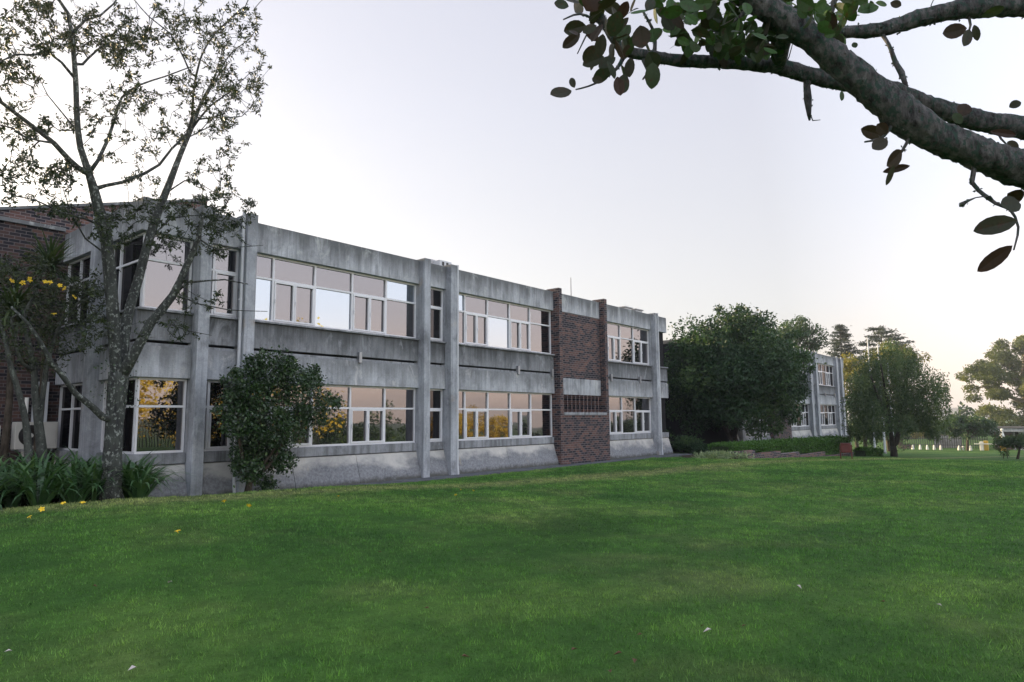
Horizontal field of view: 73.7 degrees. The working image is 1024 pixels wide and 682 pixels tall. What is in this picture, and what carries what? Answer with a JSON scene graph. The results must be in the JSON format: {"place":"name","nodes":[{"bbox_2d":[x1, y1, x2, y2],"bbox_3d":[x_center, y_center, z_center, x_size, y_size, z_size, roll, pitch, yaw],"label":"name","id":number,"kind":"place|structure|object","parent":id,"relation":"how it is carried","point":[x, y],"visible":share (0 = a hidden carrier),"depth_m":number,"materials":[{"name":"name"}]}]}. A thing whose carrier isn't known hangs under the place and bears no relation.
{"place":"outdoors","nodes":[
{"label":"outdoors","id":0,"kind":"place"},
{"bbox_2d":[0,418,1023,681],"bbox_3d":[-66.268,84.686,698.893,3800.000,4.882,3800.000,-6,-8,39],"label":"lawn","id":1,"kind":"structure","parent":0,"point":[390,650],"depth_m":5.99,"materials":[{"name":"plant"}]},
{"bbox_2d":[0,0,271,500],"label":"sparse tree","id":2,"kind":"object","parent":1,"relation":"on","point":[122,359],"visible":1,"depth_m":12.18,"materials":[{"name":"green plant"}]},
{"bbox_2d":[209,344,344,491],"bbox_3d":[-5.077,1.858,15.780,2.189,3.578,3.956,-6,-8,39],"label":"camellia bush","id":3,"kind":"object","parent":1,"relation":"on","point":[245,406],"visible":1,"depth_m":15.26,"materials":[{"name":"green plant"}]},
{"bbox_2d":[0,196,672,497],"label":"office building","id":4,"kind":"structure","parent":1,"relation":"on","point":[428,368],"depth_m":19.05,"materials":[{"name":"concrete"}]},
{"bbox_2d":[10,422,57,451],"bbox_3d":[-11.772,2.341,16.762,0.660,0.700,0.891,-6,-8,39],"label":"air conditioner","id":5,"kind":"object","parent":4,"relation":"attached to","point":[51,434],"visible":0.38,"depth_m":16.50,"materials":[{"name":"paint"}]},
{"bbox_2d":[57,383,81,450],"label":"window","id":6,"kind":"structure","parent":4,"relation":"in","point":[69,413],"depth_m":17.12,"materials":[{"name":"glass"}]},
{"bbox_2d":[65,255,90,323],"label":"window","id":7,"kind":"structure","parent":4,"relation":"in","point":[85,261],"depth_m":17.37,"materials":[{"name":"glass"}]},
{"bbox_2d":[100,377,137,453],"bbox_3d":[-8.706,1.661,15.143,1.780,1.633,0.074,-6,-8,39],"label":"window","id":8,"kind":"structure","parent":4,"relation":"in","point":[129,421],"depth_m":14.85,"materials":[{"name":"glass"}]},
{"bbox_2d":[114,232,144,310],"bbox_3d":[-8.732,-1.487,15.505,1.780,1.696,0.074,-6,-8,39],"label":"window","id":9,"kind":"structure","parent":4,"relation":"in","point":[126,262],"depth_m":15.55,"materials":[{"name":"glass"}]},
{"bbox_2d":[133,377,186,453],"bbox_3d":[-7.698,1.631,14.956,0.074,1.633,1.040,-6,-8,39],"label":"window","id":10,"kind":"structure","parent":4,"relation":"in","point":[160,416],"depth_m":14.95,"materials":[{"name":"glass"}]},
{"bbox_2d":[141,232,192,311],"bbox_3d":[-7.724,-1.517,15.318,0.074,1.696,1.040,-6,-8,39],"label":"window","id":11,"kind":"structure","parent":4,"relation":"in","point":[162,271],"depth_m":15.27,"materials":[{"name":"glass"}]},
{"bbox_2d":[204,380,233,450],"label":"window","id":12,"kind":"structure","parent":4,"relation":"in","point":[213,440],"depth_m":15.89,"materials":[{"name":"glass"}]},
{"bbox_2d":[210,245,238,317],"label":"window","id":13,"kind":"structure","parent":4,"relation":"in","point":[229,266],"depth_m":16.36,"materials":[{"name":"glass"}]},
{"bbox_2d":[252,383,414,448],"bbox_3d":[-4.699,2.017,18.528,0.113,1.633,5.520,-6,-8,39],"label":"window","id":14,"kind":"structure","parent":4,"relation":"in","point":[396,406],"depth_m":19.21,"materials":[{"name":"glass"}]},
{"bbox_2d":[255,253,415,337],"bbox_3d":[-4.725,-1.130,18.890,0.113,1.696,5.520,-6,-8,39],"label":"window","id":15,"kind":"structure","parent":4,"relation":"in","point":[339,299],"depth_m":18.69,"materials":[{"name":"glass"}]},
{"bbox_2d":[430,288,442,340],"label":"window","id":16,"kind":"structure","parent":4,"relation":"in","point":[436,333],"depth_m":21.73,"materials":[{"name":"glass"}]},
{"bbox_2d":[430,389,442,441],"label":"window","id":17,"kind":"structure","parent":4,"relation":"in","point":[435,394],"depth_m":21.35,"materials":[{"name":"glass"}]},
{"bbox_2d":[433,260,450,265],"bbox_3d":[-2.415,-2.410,23.038,0.504,0.513,0.560,-6,-8,39],"label":"roof vent","id":18,"kind":"object","parent":4,"relation":"on","point":[440,262],"visible":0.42,"depth_m":22.81,"materials":[{"name":"metal"}]},
{"bbox_2d":[459,293,550,353],"bbox_3d":[-0.268,-0.551,24.243,0.113,1.696,5.500,-6,-8,39],"label":"window","id":19,"kind":"structure","parent":4,"relation":"in","point":[505,325],"depth_m":24.23,"materials":[{"name":"glass"}]},
{"bbox_2d":[459,390,551,440],"bbox_3d":[-0.242,2.597,23.881,0.113,1.633,5.500,-6,-8,39],"label":"window","id":20,"kind":"structure","parent":4,"relation":"in","point":[483,415],"depth_m":23.86,"materials":[{"name":"glass"}]},
{"bbox_2d":[607,322,648,364],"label":"window","id":21,"kind":"structure","parent":4,"relation":"in","point":[627,350],"depth_m":30.90,"materials":[{"name":"glass"}]},
{"bbox_2d":[609,396,650,433],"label":"window","id":22,"kind":"structure","parent":4,"relation":"in","point":[635,412],"depth_m":30.53,"materials":[{"name":"glass"}]},
{"bbox_2d":[671,433,709,453],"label":"shrub","id":23,"kind":"object","parent":1,"relation":"on","point":[690,444],"visible":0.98,"depth_m":33.83,"materials":[{"name":"green plant"}]},
{"bbox_2d":[691,449,754,458],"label":"ground cover","id":24,"kind":"object","parent":1,"relation":"on","point":[716,454],"visible":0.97,"depth_m":28.00,"materials":[{"name":"green plant"}]},
{"bbox_2d":[664,302,826,441],"bbox_3d":[12.246,2.157,37.182,8.343,8.407,9.615,-6,-8,39],"label":"dome tree","id":25,"kind":"object","parent":1,"relation":"on","point":[763,373],"visible":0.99,"depth_m":35.09,"materials":[{"name":"green plant"}]},
{"bbox_2d":[663,339,850,451],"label":"office building","id":26,"kind":"structure","parent":1,"relation":"on","point":[822,413],"depth_m":51.35,"materials":[{"name":"concrete"}]},
{"bbox_2d":[791,404,808,426],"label":"window","id":27,"kind":"structure","parent":26,"relation":"in","point":[805,422],"depth_m":49.81,"materials":[{"name":"paint"}]},
{"bbox_2d":[818,363,833,385],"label":"window","id":28,"kind":"structure","parent":26,"relation":"in","point":[825,372],"depth_m":54.82,"materials":[{"name":"glass"}]},
{"bbox_2d":[820,404,835,425],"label":"window","id":29,"kind":"structure","parent":26,"relation":"in","point":[826,418],"depth_m":54.44,"materials":[{"name":"paint"}]},
{"bbox_2d":[707,434,852,454],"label":"clipped hedge","id":30,"kind":"object","parent":1,"relation":"on","point":[830,444],"visible":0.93,"depth_m":33.74,"materials":[{"name":"green plant"}]},
{"bbox_2d":[550,0,1023,271],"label":"overhanging tree","id":31,"kind":"object","parent":1,"relation":"on","point":[933,125],"visible":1,"depth_m":2.99,"materials":[{"name":"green plant"}]},
{"bbox_2d":[730,450,853,458],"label":"retaining wall","id":32,"kind":"structure","parent":1,"relation":"on","point":[774,454],"depth_m":31.97,"materials":[{"name":"brick"}]},
{"bbox_2d":[775,315,830,352],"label":"round tree","id":33,"kind":"object","parent":1,"relation":"on","point":[815,342],"visible":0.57,"depth_m":65.07,"materials":[{"name":"green plant"}]},
{"bbox_2d":[823,324,861,431],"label":"conifer tree","id":34,"kind":"object","parent":1,"relation":"on","point":[841,331],"visible":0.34,"depth_m":99.05,"materials":[{"name":"green plant"}]},
{"bbox_2d":[839,443,852,458],"bbox_3d":[15.200,5.063,31.063,0.510,0.830,0.300,-4,-7,25],"label":"red sign","id":35,"kind":"object","parent":1,"relation":"on","point":[845,447],"visible":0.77,"depth_m":30.96,"materials":[{"name":"metal"}]},
{"bbox_2d":[838,352,864,447],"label":"round tree","id":36,"kind":"object","parent":1,"relation":"on","point":[850,367],"visible":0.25,"depth_m":73.79,"materials":[{"name":"green plant"}]},
{"bbox_2d":[852,446,883,455],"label":"clipped hedge","id":37,"kind":"object","parent":1,"relation":"on","point":[866,451],"visible":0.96,"depth_m":39.14,"materials":[{"name":"green plant"}]},
{"bbox_2d":[845,371,893,451],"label":"dark tree","id":38,"kind":"object","parent":1,"relation":"on","point":[865,443],"visible":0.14,"depth_m":61.59,"materials":[{"name":"green plant"}]},
{"bbox_2d":[867,337,875,447],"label":"flagpole","id":39,"kind":"object","parent":1,"relation":"on","point":[874,443],"visible":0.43,"depth_m":52.79,"materials":[{"name":"metal"}]},
{"bbox_2d":[877,343,886,453],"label":"flagpole","id":40,"kind":"object","parent":1,"relation":"on","point":[884,444],"visible":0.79,"depth_m":52.07,"materials":[{"name":"metal"}]},
{"bbox_2d":[851,325,922,375],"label":"cedar tree","id":41,"kind":"object","parent":1,"relation":"on","point":[874,337],"visible":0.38,"depth_m":99.33,"materials":[{"name":"green plant"}]},
{"bbox_2d":[858,340,931,446],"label":"round tree","id":42,"kind":"object","parent":1,"relation":"on","point":[921,357],"visible":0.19,"depth_m":83.33,"materials":[{"name":"green plant"}]},
{"bbox_2d":[838,339,953,456],"bbox_3d":[21.871,3.295,39.202,5.575,7.129,7.708,-6,-8,39],"label":"drooping tree","id":43,"kind":"object","parent":1,"relation":"on","point":[875,387],"visible":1,"depth_m":38.35,"materials":[{"name":"green plant"}]},
{"bbox_2d":[876,392,917,450],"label":"dark tree","id":44,"kind":"object","parent":1,"relation":"on","point":[887,440],"visible":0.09,"depth_m":65.06,"materials":[{"name":"green plant"}]},
{"bbox_2d":[902,444,913,448],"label":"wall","id":45,"kind":"structure","parent":1,"relation":"on","point":[910,446],"depth_m":81.00,"materials":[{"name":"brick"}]},
{"bbox_2d":[904,431,923,437],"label":"golden bush","id":46,"kind":"object","parent":1,"relation":"on","point":[916,435],"visible":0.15,"depth_m":116.88,"materials":[{"name":"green plant"}]},
{"bbox_2d":[848,401,1022,433],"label":"tree belt","id":47,"kind":"object","parent":1,"relation":"on","point":[961,411],"visible":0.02,"depth_m":146.35,"materials":[{"name":"green plant"}]},
{"bbox_2d":[905,436,987,448],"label":"palisade fence","id":48,"kind":"object","parent":1,"relation":"on","point":[942,438],"visible":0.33,"depth_m":84.51,"materials":[{"name":"paint"}]},
{"bbox_2d":[934,435,961,447],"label":"boundary wall","id":49,"kind":"structure","parent":1,"relation":"on","point":[950,443],"depth_m":85.12,"materials":[{"name":"concrete"}]},
{"bbox_2d":[932,412,1001,450],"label":"tree","id":50,"kind":"object","parent":1,"relation":"on","point":[978,426],"visible":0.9,"depth_m":72.27,"materials":[{"name":"green plant"}]},
{"bbox_2d":[954,334,1023,425],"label":"gum tree","id":51,"kind":"object","parent":1,"relation":"on","point":[991,374],"visible":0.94,"depth_m":109.68,"materials":[{"name":"green plant"}]},
{"bbox_2d":[974,441,1006,450],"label":"boom gate","id":52,"kind":"structure","parent":1,"relation":"on","point":[984,445],"depth_m":75.21,"materials":[{"name":"yellow paint"}]},
{"bbox_2d":[989,433,1023,458],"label":"tree","id":53,"kind":"object","parent":1,"relation":"on","point":[1011,441],"visible":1,"depth_m":37.49,"materials":[{"name":"green plant"}]},
{"bbox_2d":[990,426,1023,449],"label":"gatehouse","id":54,"kind":"object","parent":1,"relation":"on","point":[1013,430],"visible":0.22,"depth_m":78.73,"materials":[{"name":"concrete"}]},
{"bbox_2d":[0,0,1023,414],"label":"sky","id":55,"kind":"structure","parent":0,"point":[413,129],"materials":[{"name":"white"}]},
{"bbox_2d":[342,453,691,485],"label":"path","id":56,"kind":"structure","parent":0,"point":[505,471],"depth_m":22.80,"materials":[{"name":"concrete"}]},
{"bbox_2d":[681,450,837,457],"bbox_3d":[13.193,5.870,35.909,4.150,0.250,17.400,-6,-8,39],"label":"planting bed","id":57,"kind":"object","parent":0,"point":[687,456],"depth_m":31.72,"materials":[{"name":"soil"}]},
{"bbox_2d":[848,408,1017,417],"bbox_3d":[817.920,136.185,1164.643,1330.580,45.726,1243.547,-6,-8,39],"label":"hills","id":58,"kind":"structure","parent":0,"point":[954,409],"depth_m":1124.50,"materials":[{"name":"green plant"}]},
{"label":"planting bed","id":59,"kind":"structure","parent":0,"visible":0},
{"bbox_2d":[3,457,25,469],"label":"agapanthus clump","id":60,"kind":"object","parent":59,"relation":"on","point":[11,463],"visible":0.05,"depth_m":13.30,"materials":[{"name":"green plant"}]},
{"bbox_2d":[0,451,39,509],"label":"agapanthus clump","id":61,"kind":"object","parent":59,"relation":"on","point":[8,484],"visible":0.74,"depth_m":10.82,"materials":[{"name":"green plant"}]},
{"bbox_2d":[0,455,45,505],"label":"agapanthus clump","id":62,"kind":"object","parent":59,"relation":"on","point":[17,478],"visible":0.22,"depth_m":11.19,"materials":[{"name":"green plant"}]},
{"bbox_2d":[1,455,46,471],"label":"agapanthus clump","id":63,"kind":"object","parent":59,"relation":"on","point":[8,468],"visible":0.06,"depth_m":13.04,"materials":[{"name":"green plant"}]},
{"bbox_2d":[1,452,52,507],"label":"agapanthus clump","id":64,"kind":"object","parent":59,"relation":"on","point":[23,460],"visible":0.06,"depth_m":12.09,"materials":[{"name":"green plant"}]},
{"bbox_2d":[0,278,57,466],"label":"cordyline","id":65,"kind":"object","parent":59,"relation":"on","point":[14,296],"visible":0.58,"depth_m":14.56,"materials":[{"name":"green plant"}]},
{"bbox_2d":[1,447,65,503],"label":"agapanthus clump","id":66,"kind":"object","parent":59,"relation":"on","point":[32,465],"visible":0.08,"depth_m":12.24,"materials":[{"name":"green plant"}]},
{"bbox_2d":[0,450,68,471],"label":"agapanthus clump","id":67,"kind":"object","parent":59,"relation":"on","point":[21,456],"visible":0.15,"depth_m":12.89,"materials":[{"name":"green plant"}]},
{"bbox_2d":[0,455,91,508],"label":"agapanthus clump","id":68,"kind":"object","parent":59,"relation":"on","point":[8,503],"visible":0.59,"depth_m":11.09,"materials":[{"name":"green plant"}]},
{"bbox_2d":[2,462,90,503],"bbox_3d":[-8.004,2.480,11.673,1.987,0.871,2.179,0,-7,-1],"label":"agapanthus clump","id":69,"kind":"object","parent":59,"relation":"on","point":[53,500],"visible":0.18,"depth_m":11.57,"materials":[{"name":"green plant"}]},
{"bbox_2d":[8,451,85,466],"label":"agapanthus clump","id":70,"kind":"object","parent":59,"relation":"on","point":[37,458],"visible":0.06,"depth_m":13.18,"materials":[{"name":"green plant"}]},
{"bbox_2d":[12,450,82,466],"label":"agapanthus clump","id":71,"kind":"object","parent":59,"relation":"on","point":[53,458],"visible":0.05,"depth_m":13.59,"materials":[{"name":"green plant"}]},
{"bbox_2d":[8,226,87,457],"bbox_3d":[-10.834,0.521,15.839,1.648,6.384,1.669,-3,-7,22],"label":"cordyline","id":72,"kind":"object","parent":59,"relation":"on","point":[53,253],"visible":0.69,"depth_m":15.92,"materials":[{"name":"green plant"}]},
{"bbox_2d":[5,460,97,503],"bbox_3d":[-8.258,2.536,12.322,2.012,0.815,1.994,2,-7,-23],"label":"agapanthus clump","id":73,"kind":"object","parent":59,"relation":"on","point":[57,501],"visible":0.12,"depth_m":12.27,"materials":[{"name":"green plant"}]},
{"bbox_2d":[17,453,88,470],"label":"agapanthus clump","id":74,"kind":"object","parent":59,"relation":"on","point":[65,460],"visible":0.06,"depth_m":13.39,"materials":[{"name":"green plant"}]},
{"bbox_2d":[0,449,106,507],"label":"agapanthus clump","id":75,"kind":"object","parent":59,"relation":"on","point":[46,495],"visible":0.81,"depth_m":11.06,"materials":[{"name":"green plant"}]},
{"bbox_2d":[16,456,101,499],"bbox_3d":[-8.453,2.561,12.560,1.954,0.952,1.835,-3,-7,22],"label":"agapanthus clump","id":76,"kind":"object","parent":59,"relation":"on","point":[61,468],"visible":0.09,"depth_m":12.87,"materials":[{"name":"green plant"}]},
{"bbox_2d":[0,248,120,463],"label":"flowering tree","id":77,"kind":"object","parent":59,"relation":"on","point":[38,399],"visible":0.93,"depth_m":13.99,"materials":[{"name":"green plant"}]},
{"bbox_2d":[35,450,101,472],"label":"agapanthus clump","id":78,"kind":"object","parent":59,"relation":"on","point":[74,462],"visible":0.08,"depth_m":13.51,"materials":[{"name":"green plant"}]},
{"bbox_2d":[25,456,123,506],"bbox_3d":[-7.315,2.362,11.712,2.134,1.000,2.157,-6,-8,39],"label":"agapanthus clump","id":79,"kind":"object","parent":59,"relation":"on","point":[75,496],"visible":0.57,"depth_m":11.50,"materials":[{"name":"green plant"}]},
{"bbox_2d":[62,445,101,466],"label":"agapanthus clump","id":80,"kind":"object","parent":59,"relation":"on","point":[88,460],"visible":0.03,"depth_m":14.38,"materials":[{"name":"green plant"}]},
{"bbox_2d":[49,457,130,490],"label":"agapanthus clump","id":81,"kind":"object","parent":59,"relation":"on","point":[83,464],"visible":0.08,"depth_m":12.64,"materials":[{"name":"green plant"}]},
{"bbox_2d":[44,455,137,475],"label":"agapanthus clump","id":82,"kind":"object","parent":59,"relation":"on","point":[87,462],"visible":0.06,"depth_m":13.27,"materials":[{"name":"green plant"}]},
{"bbox_2d":[58,459,143,501],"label":"agapanthus clump","id":83,"kind":"object","parent":59,"relation":"on","point":[96,477],"visible":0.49,"depth_m":11.81,"materials":[{"name":"green plant"}]},
{"bbox_2d":[69,455,151,478],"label":"agapanthus clump","id":84,"kind":"object","parent":59,"relation":"on","point":[99,466],"visible":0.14,"depth_m":13.06,"materials":[{"name":"green plant"}]},
{"bbox_2d":[77,448,176,499],"bbox_3d":[-7.144,2.443,12.543,2.048,0.990,2.054,1,-7,-14],"label":"agapanthus clump","id":85,"kind":"object","parent":59,"relation":"on","point":[126,481],"visible":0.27,"depth_m":12.33,"materials":[{"name":"green plant"}]},
{"bbox_2d":[96,456,179,493],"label":"agapanthus clump","id":86,"kind":"object","parent":59,"relation":"on","point":[156,466],"visible":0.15,"depth_m":14.12,"materials":[{"name":"green plant"}]},
{"bbox_2d":[78,450,201,498],"bbox_3d":[-6.706,2.443,12.347,2.149,0.936,1.920,-1,-7,1],"label":"agapanthus clump","id":87,"kind":"object","parent":59,"relation":"on","point":[142,484],"visible":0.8,"depth_m":12.15,"materials":[{"name":"green plant"}]},
{"bbox_2d":[99,453,194,493],"bbox_3d":[-7.126,2.526,12.935,2.044,0.914,2.046,-6,-8,39],"label":"agapanthus clump","id":88,"kind":"object","parent":59,"relation":"on","point":[140,467],"visible":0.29,"depth_m":12.84,"materials":[{"name":"green plant"}]},
{"bbox_2d":[135,454,182,491],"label":"agapanthus clump","id":89,"kind":"object","parent":59,"relation":"on","point":[156,469],"visible":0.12,"depth_m":13.58,"materials":[{"name":"green plant"}]}
]}

